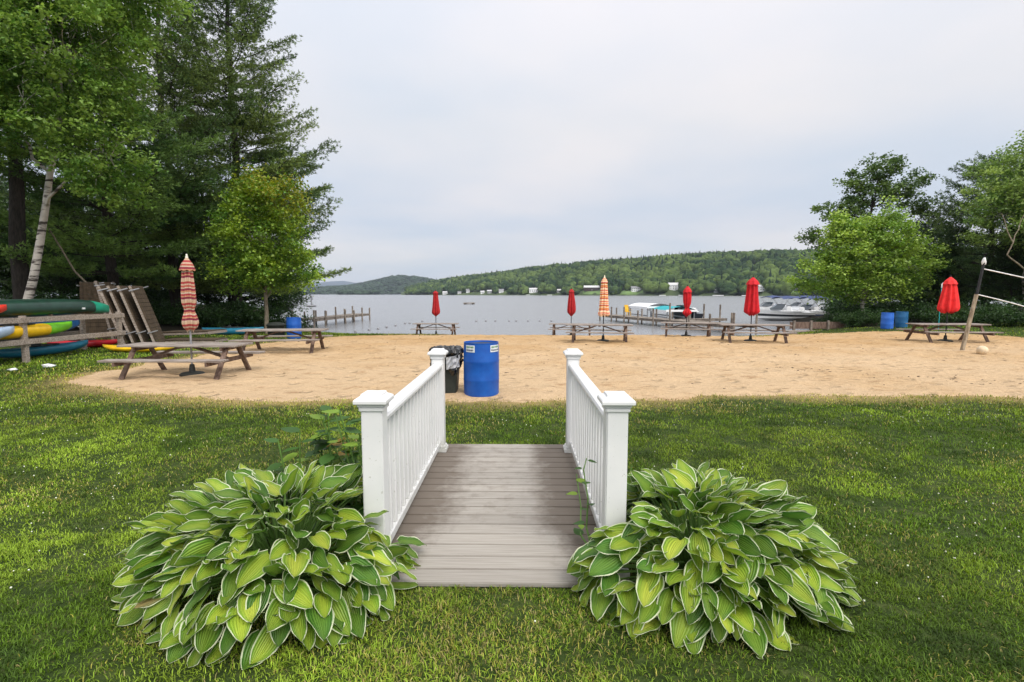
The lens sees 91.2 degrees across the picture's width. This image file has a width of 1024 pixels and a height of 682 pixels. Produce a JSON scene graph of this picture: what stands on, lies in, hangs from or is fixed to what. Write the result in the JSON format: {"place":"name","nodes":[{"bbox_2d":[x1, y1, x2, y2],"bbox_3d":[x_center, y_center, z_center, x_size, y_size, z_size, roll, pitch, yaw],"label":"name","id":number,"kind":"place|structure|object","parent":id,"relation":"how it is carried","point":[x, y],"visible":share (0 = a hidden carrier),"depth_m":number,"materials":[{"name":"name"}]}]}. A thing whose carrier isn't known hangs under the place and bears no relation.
{"place":"outdoors","nodes":[
{"label":"outdoors","id":0,"kind":"place"},
{"bbox_2d":[43,280,413,294],"bbox_3d":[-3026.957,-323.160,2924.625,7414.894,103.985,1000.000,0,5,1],"label":"distant hill","id":1,"kind":"structure","parent":0,"point":[330,293],"depth_m":2448.59,"materials":[{"name":"plant"}]},
{"bbox_2d":[50,274,435,294],"bbox_3d":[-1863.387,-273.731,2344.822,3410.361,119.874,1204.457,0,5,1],"label":"distant woodland","id":2,"kind":"object","parent":1,"relation":"on","point":[371,287],"visible":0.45,"depth_m":2533.79,"materials":[{"name":"plant"}]},
{"bbox_2d":[131,281,359,285],"bbox_3d":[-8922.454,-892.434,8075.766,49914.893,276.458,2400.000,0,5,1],"label":"distant mountains","id":3,"kind":"structure","parent":0,"point":[331,283],"depth_m":7519.66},
{"bbox_2d":[0,304,1023,681],"bbox_3d":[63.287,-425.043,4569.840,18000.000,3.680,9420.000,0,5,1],"label":"ground","id":4,"kind":"structure","parent":0,"point":[802,660],"depth_m":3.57,"materials":[{"name":"plant"}]},
{"bbox_2d":[0,171,56,294],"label":"broadleaf tree","id":5,"kind":"object","parent":4,"relation":"on","point":[3,204],"visible":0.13,"depth_m":30.50,"materials":[{"name":"green plant"}]},
{"bbox_2d":[0,340,87,357],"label":"kayak","id":6,"kind":"object","parent":4,"relation":"on","point":[38,349],"visible":0.81,"depth_m":13.74,"materials":[{"name":"blue plastic"}]},
{"bbox_2d":[0,182,105,295],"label":"broadleaf tree","id":7,"kind":"object","parent":4,"relation":"on","point":[26,211],"visible":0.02,"depth_m":32.35,"materials":[{"name":"green plant"}]},
{"bbox_2d":[0,197,106,299],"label":"fir tree","id":8,"kind":"object","parent":4,"relation":"on","point":[57,281],"visible":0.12,"depth_m":27.36,"materials":[{"name":"green plant"}]},
{"bbox_2d":[0,312,125,362],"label":"canoe rack","id":9,"kind":"object","parent":4,"relation":"on","point":[24,341],"visible":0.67,"depth_m":13.58,"materials":[{"name":"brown wood"}]},
{"bbox_2d":[0,326,14,337],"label":"kayak","id":10,"kind":"object","parent":9,"relation":"on","point":[5,331],"visible":1,"depth_m":11.93,"materials":[{"name":"white plastic"}]},
{"bbox_2d":[0,321,71,339],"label":"kayak","id":11,"kind":"object","parent":9,"relation":"on","point":[38,329],"visible":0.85,"depth_m":12.92,"materials":[{"name":"yellow plastic"}]},
{"bbox_2d":[13,317,79,330],"bbox_3d":[-12.918,-0.383,13.302,0.700,0.497,3.300,0,5,1],"label":"kayak","id":12,"kind":"object","parent":9,"relation":"on","point":[75,323],"visible":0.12,"depth_m":14.44,"materials":[{"name":"blue plastic"}]},
{"bbox_2d":[0,299,108,317],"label":"canoe","id":13,"kind":"object","parent":9,"relation":"on","point":[31,307],"visible":0.98,"depth_m":13.46,"materials":[{"name":"green plastic"}]},
{"bbox_2d":[37,284,104,318],"bbox_3d":[-23.042,-2.082,27.599,4.500,2.414,5.222,3,6,30],"label":"shrub","id":14,"kind":"object","parent":4,"relation":"on","point":[64,294],"visible":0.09,"depth_m":26.44,"materials":[{"name":"green plant"}]},
{"bbox_2d":[0,18,156,298],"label":"pine tree","id":15,"kind":"object","parent":4,"relation":"on","point":[20,271],"visible":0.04,"depth_m":19.81,"materials":[{"name":"green plant"}]},
{"bbox_2d":[47,339,116,346],"bbox_3d":[-13.870,0.032,16.166,2.500,0.338,0.640,0,5,4],"label":"kayak","id":16,"kind":"object","parent":4,"relation":"on","point":[94,343],"visible":0.46,"depth_m":15.94,"materials":[{"name":"red plastic"}]},
{"bbox_2d":[76,282,115,338],"bbox_3d":[-15.622,-1.151,18.879,1.110,2.170,0.300,-2,0,-19],"label":"dock section","id":17,"kind":"object","parent":4,"relation":"on","point":[88,291],"visible":0.38,"depth_m":18.85,"materials":[{"name":"brown wood"}]},
{"bbox_2d":[0,0,199,298],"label":"birch tree","id":18,"kind":"object","parent":4,"relation":"on","point":[31,56],"visible":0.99,"depth_m":15.20,"materials":[{"name":"green plant"}]},
{"bbox_2d":[94,281,114,339],"bbox_3d":[-14.750,-1.089,18.273,0.300,2.220,1.160,-17,15,-37],"label":"dock section","id":19,"kind":"object","parent":4,"relation":"on","point":[96,283],"visible":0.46,"depth_m":17.86,"materials":[{"name":"brown wood"}]},
{"bbox_2d":[97,285,135,343],"bbox_3d":[-13.325,-0.880,17.070,0.300,2.120,1.160,-20,12,-18],"label":"dock section","id":20,"kind":"object","parent":4,"relation":"on","point":[104,293],"visible":0.32,"depth_m":16.58,"materials":[{"name":"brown wood"}]},
{"bbox_2d":[0,42,234,326],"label":"pine tree","id":21,"kind":"object","parent":4,"relation":"on","point":[64,201],"visible":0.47,"depth_m":22.98,"materials":[{"name":"green plant"}]},
{"bbox_2d":[48,228,112,322],"bbox_3d":[-17.148,-2.439,20.098,0.263,3.838,2.148,2,6,20],"label":"dead branch","id":22,"kind":"object","parent":21,"relation":"attached to","point":[66,257],"visible":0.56,"depth_m":19.51,"materials":[{"name":"brown plant"}]},
{"bbox_2d":[106,286,143,342],"bbox_3d":[-13.108,-0.887,17.187,0.300,2.120,1.160,-20,12,-18],"label":"dock section","id":23,"kind":"object","parent":4,"relation":"on","point":[117,301],"visible":0.53,"depth_m":16.79,"materials":[{"name":"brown wood"}]},
{"bbox_2d":[117,286,153,341],"bbox_3d":[-12.868,-0.899,17.303,0.300,2.120,1.160,-20,12,-18],"label":"dock section","id":24,"kind":"object","parent":4,"relation":"on","point":[130,306],"visible":0.61,"depth_m":16.93,"materials":[{"name":"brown wood"}]},
{"bbox_2d":[102,342,174,351],"bbox_3d":[-11.102,0.184,14.987,2.350,0.269,0.600,0,5,3],"label":"kayak","id":25,"kind":"object","parent":4,"relation":"on","point":[116,348],"visible":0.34,"depth_m":14.76,"materials":[{"name":"yellow plastic"}]},
{"bbox_2d":[102,194,189,305],"bbox_3d":[-25.461,-6.539,35.890,7.096,10.006,6.730,0,5,1],"label":"fir tree","id":26,"kind":"object","parent":4,"relation":"on","point":[127,284],"visible":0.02,"depth_m":34.87,"materials":[{"name":"green plant"}]},
{"bbox_2d":[128,286,165,341],"bbox_3d":[-12.568,-0.910,17.418,0.300,2.120,1.160,-20,12,-18],"label":"dock section","id":27,"kind":"object","parent":4,"relation":"on","point":[147,313],"visible":0.9,"depth_m":17.18,"materials":[{"name":"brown wood"}]},
{"bbox_2d":[0,0,304,322],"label":"pine tree","id":28,"kind":"object","parent":4,"relation":"on","point":[161,92],"visible":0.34,"depth_m":26.54,"materials":[{"name":"green plant"}]},
{"bbox_2d":[130,291,180,319],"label":"shrub","id":29,"kind":"object","parent":4,"relation":"on","point":[151,299],"visible":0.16,"depth_m":30.02,"materials":[{"name":"green plant"}]},
{"bbox_2d":[121,222,228,306],"bbox_3d":[-22.350,-4.799,33.951,5.452,6.989,6.954,4,7,39],"label":"broadleaf tree","id":30,"kind":"object","parent":4,"relation":"on","point":[198,295],"visible":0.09,"depth_m":33.50,"materials":[{"name":"green plant"}]},
{"bbox_2d":[148,296,215,325],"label":"shrub","id":31,"kind":"object","parent":4,"relation":"on","point":[164,318],"visible":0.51,"depth_m":26.78,"materials":[{"name":"green plant"}]},
{"bbox_2d":[157,329,226,335],"bbox_3d":[-12.402,-0.336,19.349,2.220,0.129,1.100,-2,5,5],"label":"kayak","id":32,"kind":"object","parent":4,"relation":"on","point":[204,331],"visible":0.81,"depth_m":18.89,"materials":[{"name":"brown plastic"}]},
{"bbox_2d":[165,337,227,341],"bbox_3d":[-11.686,-0.024,18.491,1.920,0.129,0.900,0,5,-2],"label":"dock section","id":33,"kind":"object","parent":4,"relation":"on","point":[220,339],"visible":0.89,"depth_m":18.14,"materials":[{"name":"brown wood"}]},
{"bbox_2d":[168,297,243,327],"bbox_3d":[-16.897,-1.513,27.387,3.730,1.724,3.214,4,6,34],"label":"shrub","id":34,"kind":"object","parent":4,"relation":"on","point":[205,318],"visible":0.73,"depth_m":26.88,"materials":[{"name":"green plant"}]},
{"bbox_2d":[78,0,352,324],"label":"pine tree","id":35,"kind":"object","parent":4,"relation":"on","point":[267,124],"visible":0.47,"depth_m":29.47,"materials":[{"name":"green plant"}]},
{"bbox_2d":[183,298,260,326],"bbox_3d":[-16.810,-1.655,29.087,4.103,1.897,3.535,-2,6,-23],"label":"shrub","id":36,"kind":"object","parent":4,"relation":"on","point":[244,317],"visible":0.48,"depth_m":29.15,"materials":[{"name":"green plant"}]},
{"bbox_2d":[196,221,263,312],"bbox_3d":[-21.508,-6.220,38.054,6.393,9.506,6.742,-3,6,-29],"label":"fir tree","id":37,"kind":"object","parent":4,"relation":"on","point":[245,298],"visible":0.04,"depth_m":38.01,"materials":[{"name":"green plant"}]},
{"bbox_2d":[202,325,263,334],"bbox_3d":[-12.638,-0.498,22.729,2.600,0.438,0.750,-1,5,-9],"label":"canoe","id":38,"kind":"object","parent":4,"relation":"on","point":[231,330],"visible":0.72,"depth_m":22.47,"materials":[{"name":"blue plastic"}]},
{"bbox_2d":[222,298,287,326],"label":"shrub","id":39,"kind":"object","parent":4,"relation":"on","point":[257,318],"visible":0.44,"depth_m":30.90,"materials":[{"name":"green plant"}]},
{"bbox_2d":[197,157,330,333],"bbox_3d":[-11.628,-4.235,23.928,6.133,8.442,4.728,0,5,1],"label":"maple tree","id":40,"kind":"object","parent":4,"relation":"on","point":[259,264],"visible":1,"depth_m":23.18,"materials":[{"name":"green plant"}]},
{"bbox_2d":[110,459,426,669],"bbox_3d":[-1.312,0.981,2.754,1.637,0.675,1.478,0,5,1],"label":"hosta","id":41,"kind":"object","parent":4,"relation":"on","point":[180,540],"visible":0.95,"depth_m":2.36,"materials":[{"name":"green plant"}]},
{"bbox_2d":[266,322,285,337],"bbox_3d":[-10.153,-0.488,21.591,0.780,0.670,0.780,0,5,1],"label":"covered bin","id":42,"kind":"object","parent":4,"relation":"on","point":[276,325],"visible":0.76,"depth_m":21.32,"materials":[{"name":"black plastic"}]},
{"bbox_2d":[247,270,314,317],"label":"broadleaf tree","id":43,"kind":"object","parent":4,"relation":"on","point":[285,303],"visible":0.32,"depth_m":42.71,"materials":[{"name":"green plant"}]},
{"bbox_2d":[259,306,314,327],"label":"shrub","id":44,"kind":"object","parent":4,"relation":"on","point":[279,319],"visible":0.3,"depth_m":33.15,"materials":[{"name":"green plant"}]},
{"bbox_2d":[286,317,301,338],"bbox_3d":[-9.117,-0.542,20.968,0.587,0.880,0.587,0,5,1],"label":"barrel","id":45,"kind":"object","parent":4,"relation":"on","point":[293,322],"visible":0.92,"depth_m":20.73,"materials":[{"name":"blue plastic"}]},
{"bbox_2d":[264,405,363,528],"bbox_3d":[-1.160,0.876,3.332,0.788,0.922,0.622,0,5,1],"label":"leafy weed","id":46,"kind":"object","parent":4,"relation":"on","point":[329,443],"visible":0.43,"depth_m":3.23,"materials":[{"name":"green plant"}]},
{"bbox_2d":[353,348,635,587],"bbox_3d":[-0.079,0.761,3.883,1.486,1.181,2.502,0,5,1],"label":"footbridge","id":47,"kind":"object","parent":4,"relation":"on","point":[483,515],"visible":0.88,"depth_m":3.37,"materials":[{"name":"white wood"}]},
{"bbox_2d":[566,458,596,543],"bbox_3d":[0.470,0.995,3.404,0.180,0.481,0.896,0,5,1],"label":"climbing vine","id":48,"kind":"object","parent":47,"relation":"attached to","point":[577,531],"visible":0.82,"depth_m":3.17,"materials":[{"name":"green plant"}]},
{"bbox_2d":[0,399,1019,621],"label":"clover blossoms","id":49,"kind":"object","parent":4,"relation":"on","point":[564,436],"visible":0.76,"depth_m":3.94,"materials":[{"name":"plant"}]},
{"bbox_2d":[567,458,861,658],"bbox_3d":[1.027,1.019,2.785,1.516,0.619,1.380,0,5,1],"label":"hosta","id":50,"kind":"object","parent":4,"relation":"on","point":[728,550],"visible":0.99,"depth_m":2.40,"materials":[{"name":"green plant"}]},
{"bbox_2d":[786,320,846,331],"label":"timber wall","id":51,"kind":"structure","parent":4,"relation":"on","point":[827,325],"depth_m":31.20,"materials":[{"name":"brown wood"}]},
{"bbox_2d":[817,297,856,316],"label":"shrub","id":52,"kind":"object","parent":4,"relation":"on","point":[826,305],"visible":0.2,"depth_m":39.65,"materials":[{"name":"green plant"}]},
{"bbox_2d":[831,308,867,327],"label":"shrub","id":53,"kind":"object","parent":4,"relation":"on","point":[841,317],"visible":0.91,"depth_m":30.82,"materials":[{"name":"green plant"}]},
{"bbox_2d":[826,292,890,317],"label":"shrub","id":54,"kind":"object","parent":4,"relation":"on","point":[853,307],"visible":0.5,"depth_m":35.97,"materials":[{"name":"green plant"}]},
{"bbox_2d":[841,307,894,326],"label":"shrub","id":55,"kind":"object","parent":4,"relation":"on","point":[873,319],"visible":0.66,"depth_m":30.24,"materials":[{"name":"green plant"}]},
{"bbox_2d":[794,150,942,305],"bbox_3d":[25.169,-7.470,36.270,9.775,12.294,4.948,0,5,1],"label":"locust tree","id":56,"kind":"object","parent":4,"relation":"on","point":[884,187],"visible":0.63,"depth_m":35.42,"materials":[{"name":"green plant"}]},
{"bbox_2d":[780,190,961,323],"bbox_3d":[22.886,-5.164,32.568,10.414,8.674,6.454,0,5,1],"label":"poplar tree","id":57,"kind":"object","parent":4,"relation":"on","point":[877,248],"visible":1,"depth_m":31.50,"materials":[{"name":"green plant"}]},
{"bbox_2d":[880,312,893,328],"bbox_3d":[20.462,-1.107,27.336,0.587,0.880,0.587,0,5,1],"label":"barrel","id":58,"kind":"object","parent":4,"relation":"on","point":[887,320],"visible":1,"depth_m":27.12,"materials":[{"name":"blue plastic"}]},
{"bbox_2d":[864,290,937,315],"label":"shrub","id":59,"kind":"object","parent":4,"relation":"on","point":[892,305],"visible":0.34,"depth_m":35.64,"materials":[{"name":"green plant"}]},
{"bbox_2d":[894,311,908,327],"bbox_3d":[21.533,-1.188,27.716,0.587,0.880,0.587,0,5,1],"label":"barrel","id":60,"kind":"object","parent":4,"relation":"on","point":[901,318],"visible":0.94,"depth_m":27.51,"materials":[{"name":"blue plastic"}]},
{"bbox_2d":[873,300,937,321],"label":"shrub","id":61,"kind":"object","parent":4,"relation":"on","point":[912,316],"visible":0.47,"depth_m":31.45,"materials":[{"name":"green plant"}]},
{"bbox_2d":[883,208,966,303],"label":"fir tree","id":62,"kind":"object","parent":4,"relation":"on","point":[925,225],"visible":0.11,"depth_m":40.43,"materials":[{"name":"green plant"}]},
{"bbox_2d":[915,301,965,322],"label":"shrub","id":63,"kind":"object","parent":4,"relation":"on","point":[932,316],"visible":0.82,"depth_m":29.29,"materials":[{"name":"green plant"}]},
{"bbox_2d":[915,242,973,308],"bbox_3d":[30.574,-4.189,35.253,3.701,5.503,3.903,3,6,30],"label":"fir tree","id":64,"kind":"object","parent":4,"relation":"on","point":[946,273],"visible":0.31,"depth_m":34.83,"materials":[{"name":"green plant"}]},
{"bbox_2d":[901,149,1023,315],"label":"pine tree","id":65,"kind":"object","parent":4,"relation":"on","point":[950,232],"visible":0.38,"depth_m":33.93,"materials":[{"name":"green plant"}]},
{"bbox_2d":[930,295,994,321],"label":"shrub","id":66,"kind":"object","parent":4,"relation":"on","point":[966,305],"visible":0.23,"depth_m":29.91,"materials":[{"name":"green plant"}]},
{"bbox_2d":[921,232,1006,302],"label":"broadleaf tree","id":67,"kind":"object","parent":4,"relation":"on","point":[966,247],"visible":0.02,"depth_m":42.14,"materials":[{"name":"green plant"}]},
{"bbox_2d":[941,130,1023,309],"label":"birch tree","id":68,"kind":"object","parent":4,"relation":"on","point":[1009,183],"visible":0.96,"depth_m":29.06,"materials":[{"name":"green plant"}]},
{"bbox_2d":[955,303,1023,326],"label":"shrub","id":69,"kind":"object","parent":4,"relation":"on","point":[983,317],"visible":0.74,"depth_m":26.61,"materials":[{"name":"green plant"}]},
{"bbox_2d":[970,227,1023,312],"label":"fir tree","id":70,"kind":"object","parent":4,"relation":"on","point":[992,289],"visible":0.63,"depth_m":30.14,"materials":[{"name":"green plant"}]},
{"bbox_2d":[985,297,1023,326],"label":"shrub","id":71,"kind":"object","parent":4,"relation":"on","point":[1013,309],"visible":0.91,"depth_m":25.61,"materials":[{"name":"green plant"}]},
{"bbox_2d":[1001,213,1023,269],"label":"bent birch","id":72,"kind":"object","parent":4,"relation":"on","point":[1009,257],"visible":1,"depth_m":23.43,"materials":[{"name":"grey plant"}]},
{"bbox_2d":[0,0,1023,282],"label":"sky","id":73,"kind":"structure","parent":0,"point":[474,136],"materials":[{"name":"white"}]},
{"bbox_2d":[57,294,1018,335],"bbox_3d":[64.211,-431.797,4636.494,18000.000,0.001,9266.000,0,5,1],"label":"lake water","id":74,"kind":"structure","parent":0,"point":[390,311],"depth_m":65.23,"materials":[{"name":"grey liquid"}]},
{"bbox_2d":[291,306,369,327],"bbox_3d":[-14.389,-1.493,40.992,1.756,2.510,10.669,1,5,5],"label":"wooden dock","id":75,"kind":"object","parent":74,"relation":"in","point":[325,317],"visible":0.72,"depth_m":39.76,"materials":[{"name":"brown wood"}]},
{"bbox_2d":[629,303,672,316],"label":"boat lift","id":76,"kind":"object","parent":74,"relation":"in","point":[644,305],"visible":0.52,"depth_m":49.13,"materials":[{"name":"grey metal"}]},
{"bbox_2d":[648,306,696,317],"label":"boat lift","id":77,"kind":"object","parent":74,"relation":"in","point":[664,309],"visible":0.48,"depth_m":44.53,"materials":[{"name":"grey metal"}]},
{"bbox_2d":[599,306,757,331],"bbox_3d":[11.459,-1.237,38.147,1.848,2.530,16.582,-2,6,-19],"label":"wooden dock","id":78,"kind":"object","parent":74,"relation":"in","point":[653,319],"visible":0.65,"depth_m":37.43,"materials":[{"name":"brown wood"}]},
{"bbox_2d":[673,305,702,318],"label":"motorboat","id":79,"kind":"object","parent":74,"relation":"on","point":[678,315],"visible":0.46,"depth_m":44.88,"materials":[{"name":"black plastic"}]},
{"bbox_2d":[669,303,726,324],"bbox_3d":[14.300,-1.462,38.444,5.036,2.922,0.823,-2,6,-22],"label":"finger dock","id":80,"kind":"object","parent":74,"relation":"on","point":[719,319],"visible":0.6,"depth_m":38.58,"materials":[{"name":"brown wood"}]},
{"bbox_2d":[759,295,788,308],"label":"motorboat","id":81,"kind":"object","parent":74,"relation":"on","point":[766,305],"visible":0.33,"depth_m":58.87,"materials":[{"name":"white plastic"}]},
{"bbox_2d":[754,296,802,316],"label":"motorboat","id":82,"kind":"object","parent":74,"relation":"on","point":[787,297],"visible":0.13,"depth_m":48.04,"materials":[{"name":"white plastic"}]},
{"bbox_2d":[755,304,815,320],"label":"motorboat","id":83,"kind":"object","parent":74,"relation":"on","point":[776,312],"visible":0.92,"depth_m":44.87,"materials":[{"name":"white plastic"}]},
{"bbox_2d":[799,296,826,315],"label":"motorboat","id":84,"kind":"object","parent":74,"relation":"on","point":[817,311],"visible":0.3,"depth_m":45.90,"materials":[{"name":"white plastic"}]},
{"bbox_2d":[68,331,1023,402],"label":"beach sand","id":85,"kind":"structure","parent":0,"point":[653,367],"depth_m":11.48,"materials":[{"name":"sand"}]},
{"bbox_2d":[97,342,264,379],"bbox_3d":[-6.739,0.400,10.427,2.391,0.688,1.695,0,5,1],"label":"picnic table","id":86,"kind":"object","parent":85,"relation":"on","point":[157,356],"visible":0.95,"depth_m":10.17,"materials":[{"name":"brown wood"}]},
{"bbox_2d":[179,254,204,376],"bbox_3d":[-6.620,-0.532,10.293,0.470,2.485,0.470,-2,6,-28],"label":"beach umbrella","id":87,"kind":"object","parent":85,"relation":"on","point":[190,322],"visible":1,"depth_m":10.20,"materials":[{"name":"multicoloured fabric"}]},
{"bbox_2d":[228,328,332,353],"bbox_3d":[-6.848,-0.001,15.061,2.440,0.702,1.730,0,5,-5],"label":"picnic table","id":88,"kind":"object","parent":85,"relation":"on","point":[257,339],"visible":0.92,"depth_m":14.88,"materials":[{"name":"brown wood"}]},
{"bbox_2d":[410,323,459,334],"bbox_3d":[-4.154,-0.617,27.422,2.440,0.702,1.730,0,5,1],"label":"picnic table","id":89,"kind":"object","parent":85,"relation":"on","point":[452,328],"visible":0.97,"depth_m":27.21,"materials":[{"name":"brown wood"}]},
{"bbox_2d":[432,289,439,334],"bbox_3d":[-4.182,-1.565,27.536,0.476,2.525,0.472,-1,6,-14],"label":"beach umbrella","id":90,"kind":"object","parent":85,"relation":"on","point":[435,309],"visible":0.95,"depth_m":27.39,"materials":[{"name":"fabric"}]},
{"bbox_2d":[429,345,463,392],"bbox_3d":[-1.089,0.475,8.383,0.592,0.802,0.626,0,5,1],"label":"trash bin","id":91,"kind":"object","parent":85,"relation":"on","point":[454,359],"visible":0.68,"depth_m":8.21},
{"bbox_2d":[463,340,498,396],"bbox_3d":[-0.503,0.450,8.236,0.587,0.880,0.587,0,5,1],"label":"barrel","id":92,"kind":"object","parent":85,"relation":"on","point":[481,368],"visible":0.99,"depth_m":7.99,"materials":[{"name":"blue plastic"}]},
{"bbox_2d":[548,323,593,335],"bbox_3d":[3.168,-0.579,26.621,2.391,0.688,1.695,1,5,9],"label":"picnic table","id":93,"kind":"object","parent":85,"relation":"on","point":[554,329],"visible":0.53,"depth_m":26.65,"materials":[{"name":"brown wood"}]},
{"bbox_2d":[567,287,575,334],"bbox_3d":[3.171,-1.564,26.735,0.486,2.575,0.481,0,5,-4],"label":"beach umbrella","id":94,"kind":"object","parent":85,"relation":"on","point":[571,308],"visible":0.94,"depth_m":26.57,"materials":[{"name":"fabric"}]},
{"bbox_2d":[145,332,1021,388],"bbox_3d":[5.916,0.292,16.335,28.687,0.406,15.327,0,5,1],"label":"beach debris","id":95,"kind":"object","parent":85,"relation":"on","point":[710,355],"visible":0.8,"depth_m":11.33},
{"bbox_2d":[565,323,633,342],"bbox_3d":[3.296,-0.282,18.912,2.440,0.702,1.730,1,5,10],"label":"picnic table","id":96,"kind":"object","parent":85,"relation":"on","point":[624,330],"visible":0.98,"depth_m":18.71,"materials":[{"name":"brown wood"}]},
{"bbox_2d":[597,275,609,341],"bbox_3d":[3.485,-1.241,19.038,0.471,2.505,0.474,4,6,37],"label":"beach umbrella","id":97,"kind":"object","parent":85,"relation":"on","point":[603,311],"visible":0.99,"depth_m":18.91,"materials":[{"name":"fabric"}]},
{"bbox_2d":[681,285,691,335],"bbox_3d":[8.391,-1.466,24.055,0.470,2.475,0.470,5,8,44],"label":"beach umbrella","id":98,"kind":"object","parent":85,"relation":"on","point":[687,298],"visible":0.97,"depth_m":23.93,"materials":[{"name":"fabric"}]},
{"bbox_2d":[661,322,715,336],"bbox_3d":[8.373,-0.534,23.941,2.440,0.702,1.730,2,6,17],"label":"picnic table","id":99,"kind":"object","parent":85,"relation":"on","point":[707,328],"visible":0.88,"depth_m":23.75,"materials":[{"name":"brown wood"}]},
{"bbox_2d":[744,275,759,340],"bbox_3d":[9.112,-1.237,19.042,0.528,2.505,0.550,-1,5,-7],"label":"beach umbrella","id":100,"kind":"object","parent":85,"relation":"on","point":[751,307],"visible":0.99,"depth_m":18.89,"materials":[{"name":"fabric"}]},
{"bbox_2d":[714,323,797,342],"bbox_3d":[9.066,-0.278,18.833,2.440,0.702,1.730,1,5,10],"label":"picnic table","id":101,"kind":"object","parent":85,"relation":"on","point":[784,333],"visible":0.99,"depth_m":18.65,"materials":[{"name":"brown wood"}]},
{"bbox_2d":[937,275,959,341],"bbox_3d":[16.323,-1.225,18.756,0.644,2.485,0.628,-2,5,-35],"label":"beach umbrella","id":102,"kind":"object","parent":85,"relation":"on","point":[949,301],"visible":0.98,"depth_m":18.61,"materials":[{"name":"fabric"}]},
{"bbox_2d":[896,323,1003,342],"bbox_3d":[16.244,-0.292,18.732,2.489,0.716,1.765,0,5,4],"label":"picnic table","id":103,"kind":"object","parent":85,"relation":"on","point":[927,332],"visible":0.89,"depth_m":18.53,"materials":[{"name":"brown wood"}]},
{"bbox_2d":[960,257,1023,349],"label":"net pole","id":104,"kind":"object","parent":85,"relation":"on","point":[970,318],"visible":0.96,"depth_m":15.27,"materials":[{"name":"brown wood"}]},
{"bbox_2d":[401,287,823,295],"bbox_3d":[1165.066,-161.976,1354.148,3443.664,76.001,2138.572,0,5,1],"label":"shoreline","id":105,"kind":"structure","parent":0,"point":[677,293],"depth_m":787.60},
{"bbox_2d":[404,247,1015,295],"bbox_3d":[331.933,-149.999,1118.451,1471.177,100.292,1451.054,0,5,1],"label":"woodland","id":106,"kind":"object","parent":105,"relation":"on","point":[732,272],"visible":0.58,"depth_m":879.76,"materials":[{"name":"plant"}]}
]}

